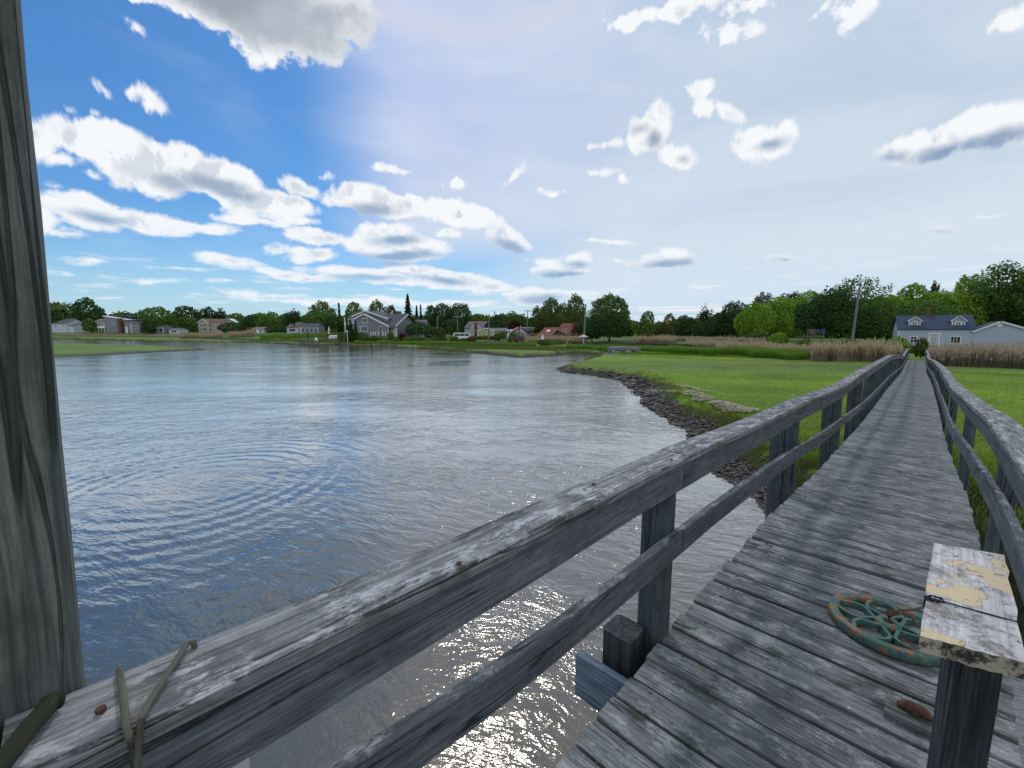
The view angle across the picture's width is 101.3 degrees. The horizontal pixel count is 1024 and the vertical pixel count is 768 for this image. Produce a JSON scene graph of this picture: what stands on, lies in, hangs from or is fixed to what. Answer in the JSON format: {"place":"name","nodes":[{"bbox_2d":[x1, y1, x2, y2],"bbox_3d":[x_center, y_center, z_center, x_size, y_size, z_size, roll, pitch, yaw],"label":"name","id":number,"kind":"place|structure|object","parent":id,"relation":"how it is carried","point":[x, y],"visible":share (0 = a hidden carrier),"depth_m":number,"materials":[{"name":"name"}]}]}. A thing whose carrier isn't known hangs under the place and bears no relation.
{"place":"outdoors","nodes":[
{"label":"outdoors","id":0,"kind":"place"},
{"bbox_2d":[21,0,1023,323],"label":"sky","id":1,"kind":"structure","parent":0,"point":[245,157],"materials":[{"name":"blue"}]},
{"bbox_2d":[52,332,1023,646],"bbox_3d":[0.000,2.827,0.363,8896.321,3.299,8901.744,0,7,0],"label":"ground","id":2,"kind":"structure","parent":0,"point":[710,370],"depth_m":34.64,"materials":[{"name":"plant"}]},
{"bbox_2d":[50,308,68,322],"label":"leafy tree","id":3,"kind":"object","parent":2,"relation":"on","point":[53,315],"visible":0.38,"depth_m":215.15,"materials":[{"name":"green plant"}]},
{"bbox_2d":[56,302,82,319],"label":"leafy tree","id":4,"kind":"object","parent":2,"relation":"on","point":[65,307],"visible":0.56,"depth_m":216.42,"materials":[{"name":"green plant"}]},
{"bbox_2d":[51,318,89,332],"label":"white house","id":5,"kind":"structure","parent":2,"relation":"on","point":[70,325],"depth_m":212.95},
{"bbox_2d":[72,297,100,320],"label":"leafy tree","id":6,"kind":"object","parent":2,"relation":"on","point":[85,301],"visible":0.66,"depth_m":218.07,"materials":[{"name":"green plant"}]},
{"bbox_2d":[81,318,97,331],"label":"bush","id":7,"kind":"object","parent":2,"relation":"on","point":[86,325],"visible":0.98,"depth_m":202.00,"materials":[{"name":"green plant"}]},
{"bbox_2d":[87,306,106,332],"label":"leafy tree","id":8,"kind":"object","parent":2,"relation":"on","point":[96,313],"visible":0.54,"depth_m":216.14,"materials":[{"name":"green plant"}]},
{"bbox_2d":[57,333,178,336],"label":"reeds","id":9,"kind":"object","parent":2,"relation":"on","point":[139,335],"visible":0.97,"depth_m":185.80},
{"bbox_2d":[94,315,155,332],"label":"modern house","id":10,"kind":"structure","parent":2,"relation":"on","point":[119,324],"depth_m":201.84,"materials":[{"name":"grey"}]},
{"bbox_2d":[139,319,154,333],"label":"bush","id":11,"kind":"object","parent":2,"relation":"on","point":[145,326],"visible":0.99,"depth_m":187.14,"materials":[{"name":"green plant"}]},
{"bbox_2d":[135,306,175,325],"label":"leafy tree","id":12,"kind":"object","parent":2,"relation":"on","point":[157,319],"visible":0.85,"depth_m":191.04,"materials":[{"name":"green plant"}]},
{"bbox_2d":[153,325,172,333],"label":"shed","id":13,"kind":"structure","parent":2,"relation":"on","point":[161,329],"depth_m":190.42,"materials":[{"name":"grey"}]},
{"bbox_2d":[170,305,198,328],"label":"leafy tree","id":14,"kind":"object","parent":2,"relation":"on","point":[180,311],"visible":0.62,"depth_m":222.20,"materials":[{"name":"green plant"}]},
{"bbox_2d":[175,316,198,331],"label":"leafy tree","id":15,"kind":"object","parent":2,"relation":"on","point":[187,323],"visible":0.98,"depth_m":200.96,"materials":[{"name":"green plant"}]},
{"bbox_2d":[179,331,222,338],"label":"reeds","id":16,"kind":"object","parent":2,"relation":"on","point":[188,335],"visible":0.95,"depth_m":165.71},
{"bbox_2d":[197,306,215,320],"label":"leafy tree","id":17,"kind":"object","parent":2,"relation":"on","point":[206,314],"visible":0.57,"depth_m":217.26,"materials":[{"name":"green plant"}]},
{"bbox_2d":[197,319,235,332],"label":"tan house","id":18,"kind":"structure","parent":2,"relation":"on","point":[207,325],"depth_m":196.76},
{"bbox_2d":[217,322,244,331],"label":"bush","id":19,"kind":"object","parent":2,"relation":"on","point":[239,326],"visible":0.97,"depth_m":188.24,"materials":[{"name":"green plant"}]},
{"bbox_2d":[228,326,255,337],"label":"reeds","id":20,"kind":"object","parent":2,"relation":"on","point":[246,333],"visible":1,"depth_m":159.04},
{"bbox_2d":[244,314,262,326],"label":"leafy tree","id":21,"kind":"object","parent":2,"relation":"on","point":[251,318],"visible":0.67,"depth_m":209.48,"materials":[{"name":"green plant"}]},
{"bbox_2d":[254,315,281,326],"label":"leafy tree","id":22,"kind":"object","parent":2,"relation":"on","point":[261,322],"visible":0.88,"depth_m":195.67,"materials":[{"name":"green plant"}]},
{"bbox_2d":[265,325,286,332],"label":"bush","id":23,"kind":"object","parent":2,"relation":"on","point":[280,328],"visible":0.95,"depth_m":172.51,"materials":[{"name":"green plant"}]},
{"bbox_2d":[284,309,300,326],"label":"leafy tree","id":24,"kind":"object","parent":2,"relation":"on","point":[291,317],"visible":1,"depth_m":168.95,"materials":[{"name":"green plant"}]},
{"bbox_2d":[260,331,344,338],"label":"tall grass","id":25,"kind":"structure","parent":2,"relation":"on","point":[289,336],"depth_m":137.25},
{"bbox_2d":[300,323,324,333],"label":"guest cottage","id":26,"kind":"structure","parent":2,"relation":"on","point":[310,328],"depth_m":138.73,"materials":[{"name":"grey"}]},
{"bbox_2d":[201,336,433,345],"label":"sedge","id":27,"kind":"object","parent":2,"relation":"on","point":[289,340],"visible":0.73,"depth_m":126.42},
{"bbox_2d":[302,311,333,327],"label":"leafy tree","id":28,"kind":"object","parent":2,"relation":"on","point":[320,315],"visible":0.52,"depth_m":155.53,"materials":[{"name":"green plant"}]},
{"bbox_2d":[305,300,336,320],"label":"leafy tree","id":29,"kind":"object","parent":2,"relation":"on","point":[324,305],"visible":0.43,"depth_m":163.82,"materials":[{"name":"green plant"}]},
{"bbox_2d":[323,314,344,332],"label":"leafy tree","id":30,"kind":"object","parent":2,"relation":"on","point":[334,322],"visible":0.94,"depth_m":147.02,"materials":[{"name":"green plant"}]},
{"bbox_2d":[344,302,361,320],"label":"leafy tree","id":31,"kind":"object","parent":2,"relation":"on","point":[354,305],"visible":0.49,"depth_m":164.51,"materials":[{"name":"green plant"}]},
{"bbox_2d":[368,299,384,311],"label":"leafy tree","id":32,"kind":"object","parent":2,"relation":"on","point":[376,305],"visible":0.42,"depth_m":162.68,"materials":[{"name":"green plant"}]},
{"bbox_2d":[344,310,420,336],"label":"grey house","id":33,"kind":"structure","parent":2,"relation":"on","point":[380,322],"depth_m":121.82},
{"bbox_2d":[406,321,430,335],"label":"bush","id":34,"kind":"object","parent":2,"relation":"on","point":[411,330],"visible":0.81,"depth_m":119.45,"materials":[{"name":"green plant"}]},
{"bbox_2d":[424,305,436,326],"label":"leafy tree","id":35,"kind":"object","parent":2,"relation":"on","point":[428,312],"visible":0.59,"depth_m":148.92,"materials":[{"name":"green plant"}]},
{"bbox_2d":[430,303,453,327],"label":"leafy tree","id":36,"kind":"object","parent":2,"relation":"on","point":[441,310],"visible":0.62,"depth_m":146.55,"materials":[{"name":"green plant"}]},
{"bbox_2d":[354,339,536,345],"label":"tall grass","id":37,"kind":"structure","parent":2,"relation":"on","point":[447,342],"depth_m":99.58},
{"bbox_2d":[440,318,461,336],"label":"leafy tree","id":38,"kind":"object","parent":2,"relation":"on","point":[450,328],"visible":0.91,"depth_m":129.62,"materials":[{"name":"green plant"}]},
{"bbox_2d":[445,303,472,332],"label":"leafy tree","id":39,"kind":"object","parent":2,"relation":"on","point":[456,310],"visible":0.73,"depth_m":144.01,"materials":[{"name":"green plant"}]},
{"bbox_2d":[464,321,487,335],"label":"white house","id":40,"kind":"structure","parent":2,"relation":"on","point":[471,328],"depth_m":136.35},
{"bbox_2d":[477,328,507,335],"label":"yellow cottage","id":41,"kind":"structure","parent":2,"relation":"on","point":[484,331],"depth_m":126.84,"materials":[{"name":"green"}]},
{"bbox_2d":[485,319,506,327],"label":"leafy tree","id":42,"kind":"object","parent":2,"relation":"on","point":[498,323],"visible":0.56,"depth_m":135.24,"materials":[{"name":"green plant"}]},
{"bbox_2d":[417,343,599,354],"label":"sedge","id":43,"kind":"object","parent":2,"relation":"on","point":[496,346],"visible":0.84,"depth_m":80.09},
{"bbox_2d":[0,0,1023,767],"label":"boardwalk","id":44,"kind":"structure","parent":2,"relation":"on","point":[754,656],"depth_m":1.59,"materials":[{"name":"wood"}]},
{"bbox_2d":[0,690,65,767],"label":"green rope","id":45,"kind":"object","parent":44,"relation":"on","point":[21,737],"visible":1,"depth_m":0.57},
{"bbox_2d":[115,640,197,767],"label":"grey rope","id":46,"kind":"object","parent":44,"relation":"attached to","point":[135,755],"visible":0.96,"depth_m":0.62,"materials":[{"name":"fabric"}]},
{"bbox_2d":[828,593,940,666],"bbox_3d":[1.994,1.251,2.223,0.510,0.109,0.510,-1,7,-20],"label":"iron wheel","id":47,"kind":"object","parent":44,"relation":"on","point":[889,625],"visible":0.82,"depth_m":2.21,"materials":[{"name":"metal"}]},
{"bbox_2d":[891,606,924,648],"bbox_3d":[2.114,1.250,2.197,0.231,0.103,0.497,6,9,38],"label":"wheel rope","id":48,"kind":"object","parent":47,"relation":"attached to","point":[912,618],"visible":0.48,"depth_m":2.19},
{"bbox_2d":[883,695,932,739],"bbox_3d":[1.631,1.337,1.682,0.206,0.090,0.103,7,10,44],"label":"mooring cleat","id":49,"kind":"object","parent":44,"relation":"attached to","point":[914,717],"visible":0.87,"depth_m":1.69,"materials":[{"name":"wood"}]},
{"bbox_2d":[918,543,1023,767],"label":"board stand","id":50,"kind":"object","parent":44,"relation":"on","point":[979,654],"visible":0.98,"depth_m":1.18,"materials":[{"name":"paint"}]},
{"bbox_2d":[923,595,1021,633],"bbox_3d":[1.321,0.661,1.211,0.202,0.041,0.032,5,9,34],"label":"fishing line","id":51,"kind":"object","parent":50,"relation":"attached to","point":[928,597],"visible":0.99,"depth_m":1.23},
{"bbox_2d":[503,311,521,328],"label":"leafy tree","id":52,"kind":"object","parent":2,"relation":"on","point":[514,314],"visible":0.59,"depth_m":164.68,"materials":[{"name":"green plant"}]},
{"bbox_2d":[508,327,533,335],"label":"sage cottage","id":53,"kind":"structure","parent":2,"relation":"on","point":[522,331],"depth_m":123.36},
{"bbox_2d":[535,308,557,330],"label":"leafy tree","id":54,"kind":"object","parent":2,"relation":"on","point":[544,315],"visible":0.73,"depth_m":136.59,"materials":[{"name":"green plant"}]},
{"bbox_2d":[539,296,562,325],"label":"leafy tree","id":55,"kind":"object","parent":2,"relation":"on","point":[554,303],"visible":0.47,"depth_m":148.31,"materials":[{"name":"green plant"}]},
{"bbox_2d":[524,333,586,343],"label":"reeds","id":56,"kind":"object","parent":2,"relation":"on","point":[534,338],"visible":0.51,"depth_m":102.80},
{"bbox_2d":[90,295,1021,337],"bbox_3d":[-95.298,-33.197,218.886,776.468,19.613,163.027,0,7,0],"label":"distant woods","id":57,"kind":"object","parent":2,"relation":"on","point":[631,331],"visible":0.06,"depth_m":167.59,"materials":[{"name":"green plant"}]},
{"bbox_2d":[538,322,582,336],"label":"red roof house","id":58,"kind":"structure","parent":2,"relation":"on","point":[564,329],"depth_m":122.19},
{"bbox_2d":[564,310,582,322],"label":"leafy tree","id":59,"kind":"object","parent":2,"relation":"on","point":[570,317],"visible":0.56,"depth_m":135.38,"materials":[{"name":"green plant"}]},
{"bbox_2d":[566,293,584,320],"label":"leafy tree","id":60,"kind":"object","parent":2,"relation":"on","point":[579,307],"visible":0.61,"depth_m":146.72,"materials":[{"name":"green plant"}]},
{"bbox_2d":[585,310,631,341],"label":"leafy tree","id":61,"kind":"object","parent":2,"relation":"on","point":[622,327],"visible":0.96,"depth_m":94.01,"materials":[{"name":"green plant"}]},
{"bbox_2d":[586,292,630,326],"bbox_3d":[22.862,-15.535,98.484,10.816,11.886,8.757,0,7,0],"label":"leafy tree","id":62,"kind":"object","parent":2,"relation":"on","point":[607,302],"visible":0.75,"depth_m":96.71,"materials":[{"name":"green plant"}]},
{"bbox_2d":[608,346,640,350],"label":"stone slab","id":63,"kind":"structure","parent":2,"relation":"on","point":[620,348],"depth_m":63.05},
{"bbox_2d":[571,342,711,347],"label":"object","id":64,"kind":"object","parent":2,"relation":"on","point":[648,344],"visible":0.59,"depth_m":78.12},
{"bbox_2d":[636,318,654,336],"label":"leafy tree","id":65,"kind":"object","parent":2,"relation":"on","point":[648,327],"visible":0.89,"depth_m":90.50,"materials":[{"name":"green plant"}]},
{"bbox_2d":[633,334,676,343],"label":"reeds","id":66,"kind":"object","parent":2,"relation":"on","point":[665,339],"visible":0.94,"depth_m":86.42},
{"bbox_2d":[655,320,673,335],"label":"leafy tree","id":67,"kind":"object","parent":2,"relation":"on","point":[666,329],"visible":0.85,"depth_m":104.56,"materials":[{"name":"green plant"}]},
{"bbox_2d":[672,315,695,336],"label":"leafy tree","id":68,"kind":"object","parent":2,"relation":"on","point":[683,329],"visible":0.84,"depth_m":107.99,"materials":[{"name":"green plant"}]},
{"bbox_2d":[559,365,810,513],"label":"mud clods","id":69,"kind":"object","parent":2,"relation":"on","point":[743,471],"visible":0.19,"depth_m":17.96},
{"bbox_2d":[564,363,818,486],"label":"edge grass","id":70,"kind":"structure","parent":2,"relation":"on","point":[814,462],"depth_m":16.33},
{"bbox_2d":[691,320,713,336],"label":"leafy tree","id":71,"kind":"object","parent":2,"relation":"on","point":[697,326],"visible":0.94,"depth_m":102.06,"materials":[{"name":"green plant"}]},
{"bbox_2d":[696,305,713,336],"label":"pine tree","id":72,"kind":"object","parent":2,"relation":"on","point":[705,314],"visible":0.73,"depth_m":110.07,"materials":[{"name":"green plant"}]},
{"bbox_2d":[686,337,731,347],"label":"reeds","id":73,"kind":"object","parent":2,"relation":"on","point":[702,342],"visible":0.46,"depth_m":75.45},
{"bbox_2d":[619,350,809,358],"bbox_3d":[26.137,-4.117,57.230,24.635,0.519,6.181,4,8,29],"label":"sedge","id":74,"kind":"object","parent":2,"relation":"on","point":[654,353],"visible":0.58,"depth_m":57.20,"materials":[{"name":"green plant"}]},
{"bbox_2d":[706,312,728,336],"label":"leafy tree","id":75,"kind":"object","parent":2,"relation":"on","point":[717,331],"visible":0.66,"depth_m":103.98,"materials":[{"name":"green plant"}]},
{"bbox_2d":[676,335,764,342],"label":"reeds","id":76,"kind":"object","parent":2,"relation":"on","point":[728,338],"visible":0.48,"depth_m":88.36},
{"bbox_2d":[632,358,809,411],"bbox_3d":[18.233,-0.843,36.785,11.520,1.187,42.089,6,9,38],"label":"straw wrack","id":77,"kind":"object","parent":2,"relation":"on","point":[739,407],"visible":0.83,"depth_m":19.51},
{"bbox_2d":[717,300,746,336],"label":"leafy tree","id":78,"kind":"object","parent":2,"relation":"on","point":[728,307],"visible":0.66,"depth_m":101.66,"materials":[{"name":"green plant"}]},
{"bbox_2d":[667,344,809,359],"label":"tall grass","id":79,"kind":"structure","parent":2,"relation":"on","point":[774,353],"depth_m":53.47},
{"bbox_2d":[733,301,775,336],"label":"leafy tree","id":80,"kind":"object","parent":2,"relation":"on","point":[749,323],"visible":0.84,"depth_m":91.66,"materials":[{"name":"green plant"}]},
{"bbox_2d":[748,328,769,340],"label":"bush","id":81,"kind":"object","parent":2,"relation":"on","point":[756,333],"visible":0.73,"depth_m":84.61,"materials":[{"name":"green plant"}]},
{"bbox_2d":[751,292,774,321],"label":"leafy tree","id":82,"kind":"object","parent":2,"relation":"on","point":[759,299],"visible":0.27,"depth_m":109.42,"materials":[{"name":"green plant"}]},
{"bbox_2d":[715,339,817,356],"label":"reeds","id":83,"kind":"object","parent":2,"relation":"on","point":[726,343],"visible":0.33,"depth_m":61.26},
{"bbox_2d":[758,296,798,337],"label":"leafy tree","id":84,"kind":"object","parent":2,"relation":"on","point":[787,314],"visible":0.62,"depth_m":94.83,"materials":[{"name":"green plant"}]},
{"bbox_2d":[768,332,788,343],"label":"bush","id":85,"kind":"object","parent":2,"relation":"on","point":[773,338],"visible":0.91,"depth_m":78.85,"materials":[{"name":"green plant"}]},
{"bbox_2d":[573,360,1023,491],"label":"marsh grass","id":86,"kind":"structure","parent":2,"relation":"on","point":[958,451],"depth_m":20.64,"materials":[{"name":"plant"}]},
{"bbox_2d":[793,296,824,338],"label":"leafy tree","id":87,"kind":"object","parent":2,"relation":"on","point":[799,322],"visible":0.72,"depth_m":74.19,"materials":[{"name":"green plant"}]},
{"bbox_2d":[793,289,832,339],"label":"leafy tree","id":88,"kind":"object","parent":2,"relation":"on","point":[803,299],"visible":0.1,"depth_m":101.49,"materials":[{"name":"green plant"}]},
{"bbox_2d":[803,285,863,343],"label":"leafy tree","id":89,"kind":"object","parent":2,"relation":"on","point":[844,309],"visible":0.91,"depth_m":71.51,"materials":[{"name":"green plant"}]},
{"bbox_2d":[851,287,860,341],"bbox_3d":[43.587,-7.705,53.454,0.614,9.061,0.340,0,7,0],"label":"utility pole","id":90,"kind":"object","parent":2,"relation":"on","point":[855,316],"visible":0.73,"depth_m":53.24,"materials":[{"name":"grey wood"}]},
{"bbox_2d":[809,337,903,361],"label":"reeds","id":91,"kind":"object","parent":2,"relation":"on","point":[860,350],"visible":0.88,"depth_m":45.79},
{"bbox_2d":[826,274,898,339],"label":"leafy tree","id":92,"kind":"object","parent":2,"relation":"on","point":[865,293],"visible":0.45,"depth_m":93.74,"materials":[{"name":"green plant"}]},
{"bbox_2d":[848,303,885,339],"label":"leafy tree","id":93,"kind":"object","parent":2,"relation":"on","point":[867,321],"visible":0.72,"depth_m":75.78,"materials":[{"name":"green plant"}]},
{"bbox_2d":[753,423,1023,612],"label":"edge grass","id":94,"kind":"structure","parent":2,"relation":"on","point":[971,494],"depth_m":7.58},
{"bbox_2d":[870,294,910,342],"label":"leafy tree","id":95,"kind":"object","parent":2,"relation":"on","point":[896,300],"visible":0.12,"depth_m":95.19,"materials":[{"name":"green plant"}]},
{"bbox_2d":[889,336,911,353],"bbox_3d":[45.836,-4.093,49.860,2.192,3.309,1.962,0,7,0],"label":"bush","id":96,"kind":"object","parent":2,"relation":"on","point":[904,344],"visible":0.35,"depth_m":49.37,"materials":[{"name":"green plant"}]},
{"bbox_2d":[892,282,928,314],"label":"leafy tree","id":97,"kind":"object","parent":2,"relation":"on","point":[910,292],"visible":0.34,"depth_m":101.18,"materials":[{"name":"green plant"}]},
{"bbox_2d":[913,337,928,358],"bbox_3d":[48.728,-3.995,49.828,1.643,3.124,1.406,3,8,25],"label":"bush","id":98,"kind":"object","parent":2,"relation":"on","point":[920,351],"visible":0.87,"depth_m":49.68,"materials":[{"name":"green plant"}]},
{"bbox_2d":[881,299,963,337],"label":"leafy tree","id":99,"kind":"object","parent":2,"relation":"on","point":[914,309],"visible":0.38,"depth_m":89.21,"materials":[{"name":"green plant"}]},
{"bbox_2d":[891,310,976,345],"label":"blue house","id":100,"kind":"structure","parent":2,"relation":"on","point":[936,330],"depth_m":80.76,"materials":[{"name":"wood"}]},
{"bbox_2d":[919,289,963,314],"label":"leafy tree","id":101,"kind":"object","parent":2,"relation":"on","point":[939,296],"visible":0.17,"depth_m":96.70,"materials":[{"name":"green plant"}]},
{"bbox_2d":[941,289,994,326],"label":"leafy tree","id":102,"kind":"object","parent":2,"relation":"on","point":[979,319],"visible":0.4,"depth_m":95.01,"materials":[{"name":"green plant"}]},
{"bbox_2d":[951,273,987,310],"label":"leafy tree","id":103,"kind":"object","parent":2,"relation":"on","point":[966,282],"visible":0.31,"depth_m":101.25,"materials":[{"name":"green plant"}]},
{"bbox_2d":[928,338,1023,368],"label":"reeds","id":104,"kind":"object","parent":2,"relation":"on","point":[1003,355],"visible":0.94,"depth_m":38.88,"materials":[{"name":"plant"}]},
{"bbox_2d":[967,259,1023,321],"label":"leafy tree","id":105,"kind":"object","parent":2,"relation":"on","point":[997,299],"visible":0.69,"depth_m":93.29,"materials":[{"name":"green plant"}]},
{"bbox_2d":[969,285,1023,326],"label":"leafy tree","id":106,"kind":"object","parent":2,"relation":"on","point":[1004,319],"visible":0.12,"depth_m":96.02,"materials":[{"name":"green plant"}]},
{"bbox_2d":[972,321,1023,346],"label":"grey garage","id":107,"kind":"structure","parent":2,"relation":"on","point":[1001,332],"depth_m":75.30,"materials":[{"name":"blue"}]},
{"bbox_2d":[1002,266,1023,319],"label":"leafy tree","id":108,"kind":"object","parent":2,"relation":"on","point":[1018,304],"visible":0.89,"depth_m":90.36,"materials":[{"name":"green plant"}]},
{"bbox_2d":[53,339,1023,767],"bbox_3d":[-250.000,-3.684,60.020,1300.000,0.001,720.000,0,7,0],"label":"water","id":109,"kind":"structure","parent":0,"point":[215,489],"depth_m":10.30,"materials":[{"name":"liquid"}]},
{"bbox_2d":[566,343,671,351],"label":"tall grass","id":110,"kind":"structure","parent":0,"point":[603,347],"depth_m":72.81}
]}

